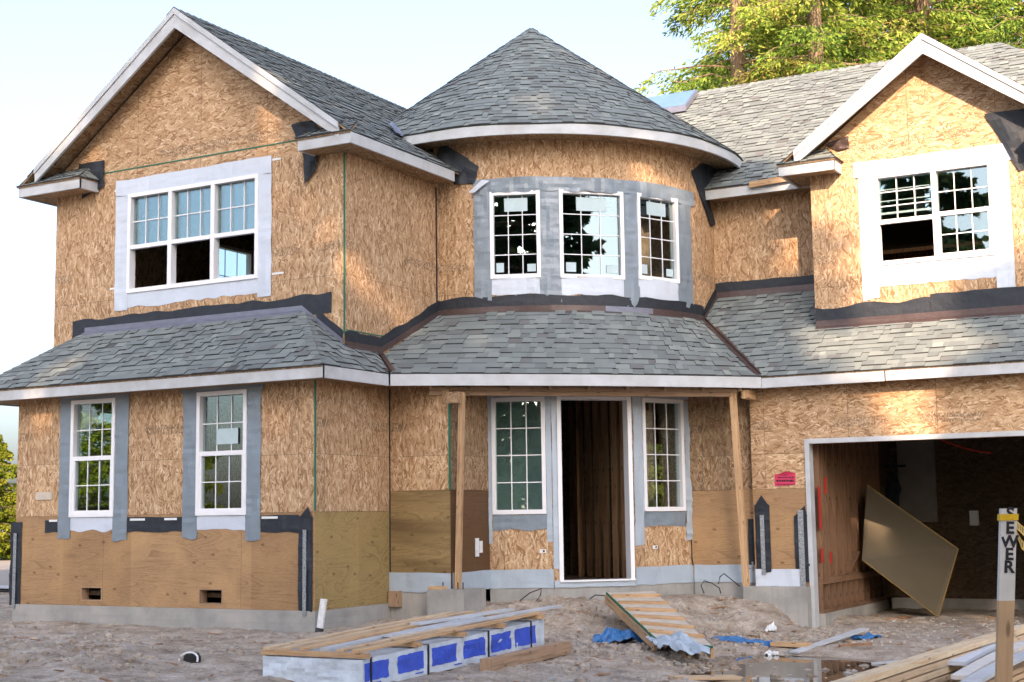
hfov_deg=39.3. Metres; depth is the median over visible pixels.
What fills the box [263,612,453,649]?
long board
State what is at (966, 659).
white board
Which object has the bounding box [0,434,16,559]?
leafy tree
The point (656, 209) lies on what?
window
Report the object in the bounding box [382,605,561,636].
trim board
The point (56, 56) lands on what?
sky
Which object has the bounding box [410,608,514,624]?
trim board
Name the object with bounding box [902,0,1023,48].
fir tree
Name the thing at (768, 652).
plastic scrap
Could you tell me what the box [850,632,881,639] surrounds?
plastic sheet
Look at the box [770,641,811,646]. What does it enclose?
loose board
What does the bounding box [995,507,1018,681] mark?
survey stake
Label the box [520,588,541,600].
rebar rod
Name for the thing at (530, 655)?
timber
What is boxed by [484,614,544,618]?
batten
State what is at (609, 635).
plastic sheet
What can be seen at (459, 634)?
batten
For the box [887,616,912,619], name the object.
loose board
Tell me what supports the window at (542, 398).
in the unfinished house
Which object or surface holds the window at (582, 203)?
in the unfinished house
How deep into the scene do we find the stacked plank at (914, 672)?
10.89 m
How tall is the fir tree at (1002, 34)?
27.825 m
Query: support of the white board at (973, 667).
on the stacked plank at (1018, 668)
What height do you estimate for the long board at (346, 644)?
0.125 m
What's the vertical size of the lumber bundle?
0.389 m
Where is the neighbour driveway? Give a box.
[0,558,10,585]
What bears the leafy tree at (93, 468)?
on the ground
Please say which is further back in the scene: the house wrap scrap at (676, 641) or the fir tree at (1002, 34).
the fir tree at (1002, 34)
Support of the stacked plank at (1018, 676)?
on the stacked plank
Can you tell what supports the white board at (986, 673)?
on the stacked plank at (1018, 668)
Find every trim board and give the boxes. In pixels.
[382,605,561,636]
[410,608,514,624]
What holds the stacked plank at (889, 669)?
on the stacked plank at (914, 672)
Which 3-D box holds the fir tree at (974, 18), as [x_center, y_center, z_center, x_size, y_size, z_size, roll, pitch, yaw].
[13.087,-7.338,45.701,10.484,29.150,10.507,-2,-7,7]
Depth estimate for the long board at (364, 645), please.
13.92 m
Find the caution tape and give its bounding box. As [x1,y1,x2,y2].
[1016,521,1023,550]
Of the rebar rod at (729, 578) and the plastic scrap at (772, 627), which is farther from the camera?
the rebar rod at (729, 578)
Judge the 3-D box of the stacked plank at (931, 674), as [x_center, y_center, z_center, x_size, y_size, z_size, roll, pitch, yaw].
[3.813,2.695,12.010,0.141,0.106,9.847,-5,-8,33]
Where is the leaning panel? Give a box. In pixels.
[862,484,958,615]
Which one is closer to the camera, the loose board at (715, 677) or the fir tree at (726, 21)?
the loose board at (715, 677)
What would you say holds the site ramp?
on the ground
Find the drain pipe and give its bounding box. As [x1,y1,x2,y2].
[315,599,326,631]
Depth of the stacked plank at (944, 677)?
11.24 m
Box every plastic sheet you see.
[593,627,642,642]
[711,635,768,643]
[761,640,789,646]
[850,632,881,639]
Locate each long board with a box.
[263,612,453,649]
[279,611,474,649]
[299,609,495,649]
[319,616,483,650]
[336,616,510,651]
[352,612,541,652]
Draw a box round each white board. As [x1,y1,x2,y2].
[935,640,1023,669]
[948,625,1017,665]
[950,642,1023,679]
[960,650,1023,681]
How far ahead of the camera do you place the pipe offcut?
14.78 m
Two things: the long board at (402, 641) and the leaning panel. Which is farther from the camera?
the leaning panel
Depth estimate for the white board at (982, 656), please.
12.23 m
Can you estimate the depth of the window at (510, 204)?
21.15 m
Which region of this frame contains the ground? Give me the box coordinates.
[0,530,1023,681]
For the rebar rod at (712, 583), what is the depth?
20.26 m
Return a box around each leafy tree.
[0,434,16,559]
[79,412,111,505]
[648,444,663,506]
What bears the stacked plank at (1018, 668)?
on the stacked plank at (1018, 676)
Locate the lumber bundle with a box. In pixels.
[263,618,543,681]
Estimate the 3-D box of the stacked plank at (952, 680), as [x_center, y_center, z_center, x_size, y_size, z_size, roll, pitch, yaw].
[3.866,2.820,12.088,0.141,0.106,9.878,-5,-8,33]
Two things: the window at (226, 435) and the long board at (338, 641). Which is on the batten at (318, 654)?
the long board at (338, 641)
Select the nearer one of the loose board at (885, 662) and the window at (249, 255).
the loose board at (885, 662)
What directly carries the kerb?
on the ground
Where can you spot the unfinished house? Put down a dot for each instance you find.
(500, 320)
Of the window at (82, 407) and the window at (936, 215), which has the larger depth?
the window at (82, 407)
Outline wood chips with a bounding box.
[0,597,1015,681]
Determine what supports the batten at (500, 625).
on the lumber bundle
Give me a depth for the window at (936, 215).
20.38 m
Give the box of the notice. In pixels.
[775,471,794,485]
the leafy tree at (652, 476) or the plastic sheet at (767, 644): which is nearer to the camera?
the plastic sheet at (767, 644)
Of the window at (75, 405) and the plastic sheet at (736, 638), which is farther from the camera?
the window at (75, 405)
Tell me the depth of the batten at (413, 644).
13.82 m
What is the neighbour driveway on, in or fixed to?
on the ground
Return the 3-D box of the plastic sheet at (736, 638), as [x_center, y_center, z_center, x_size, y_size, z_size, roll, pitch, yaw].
[2.842,3.668,17.586,0.820,0.117,0.156,-1,-7,2]
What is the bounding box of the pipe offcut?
[178,651,200,662]
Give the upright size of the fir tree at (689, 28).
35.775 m
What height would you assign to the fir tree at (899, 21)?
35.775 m
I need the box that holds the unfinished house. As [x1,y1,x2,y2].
[0,6,1023,632]
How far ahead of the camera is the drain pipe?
17.78 m
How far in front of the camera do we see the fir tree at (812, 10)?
43.44 m
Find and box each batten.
[261,649,370,658]
[339,640,421,646]
[387,630,466,636]
[427,622,506,627]
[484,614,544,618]
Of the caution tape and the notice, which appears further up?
the notice
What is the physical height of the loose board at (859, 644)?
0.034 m
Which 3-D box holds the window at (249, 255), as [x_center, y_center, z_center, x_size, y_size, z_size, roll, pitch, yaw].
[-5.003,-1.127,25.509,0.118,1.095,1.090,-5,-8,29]
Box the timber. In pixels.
[480,641,570,671]
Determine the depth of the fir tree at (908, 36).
45.16 m
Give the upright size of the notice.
0.208 m
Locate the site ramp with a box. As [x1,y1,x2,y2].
[605,591,713,658]
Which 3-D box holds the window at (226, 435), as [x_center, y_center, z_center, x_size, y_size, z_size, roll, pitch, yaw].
[-3.830,1.485,19.042,0.855,1.645,0.118,-5,-8,29]
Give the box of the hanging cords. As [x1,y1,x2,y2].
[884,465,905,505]
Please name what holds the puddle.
on the ground
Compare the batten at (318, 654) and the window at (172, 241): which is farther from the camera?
the window at (172, 241)
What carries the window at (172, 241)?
in the unfinished house
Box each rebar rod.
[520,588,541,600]
[700,580,720,593]
[718,573,739,586]
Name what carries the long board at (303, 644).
on the batten at (318, 654)
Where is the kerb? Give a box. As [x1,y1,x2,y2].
[0,585,8,588]
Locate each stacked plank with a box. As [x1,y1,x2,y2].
[831,624,1023,681]
[874,633,1023,681]
[901,656,983,681]
[924,649,1023,681]
[945,679,960,681]
[959,661,1023,681]
[1013,671,1023,681]
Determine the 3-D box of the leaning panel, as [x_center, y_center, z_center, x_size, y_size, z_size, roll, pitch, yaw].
[5.994,3.201,21.917,1.741,2.028,0.386,2,-7,-19]
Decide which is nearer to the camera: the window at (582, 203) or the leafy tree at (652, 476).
the window at (582, 203)
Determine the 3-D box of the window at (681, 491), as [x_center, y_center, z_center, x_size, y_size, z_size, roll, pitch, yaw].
[2.175,1.654,20.843,0.830,1.625,0.118,5,-9,-38]
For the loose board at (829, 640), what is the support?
on the ground
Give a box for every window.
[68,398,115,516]
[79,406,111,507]
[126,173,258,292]
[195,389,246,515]
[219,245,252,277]
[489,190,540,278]
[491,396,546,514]
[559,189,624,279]
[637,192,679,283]
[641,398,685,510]
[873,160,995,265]
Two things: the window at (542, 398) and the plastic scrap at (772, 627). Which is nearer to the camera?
the plastic scrap at (772, 627)
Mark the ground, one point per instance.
(218, 660)
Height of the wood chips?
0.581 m
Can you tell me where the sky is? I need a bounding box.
[0,0,1020,508]
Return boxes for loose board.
[668,675,742,679]
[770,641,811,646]
[789,628,868,653]
[839,642,872,646]
[871,659,901,663]
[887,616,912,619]
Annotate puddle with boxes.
[678,654,885,681]
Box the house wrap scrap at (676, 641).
[646,630,710,654]
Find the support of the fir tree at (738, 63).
on the ground
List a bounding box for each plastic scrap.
[764,650,778,654]
[765,621,776,631]
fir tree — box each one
[634,0,836,96]
[670,0,854,93]
[692,0,857,90]
[707,0,908,89]
[770,0,983,67]
[807,0,1023,63]
[825,0,983,66]
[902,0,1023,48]
[931,0,1023,48]
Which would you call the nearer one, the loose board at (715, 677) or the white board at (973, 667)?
the white board at (973, 667)

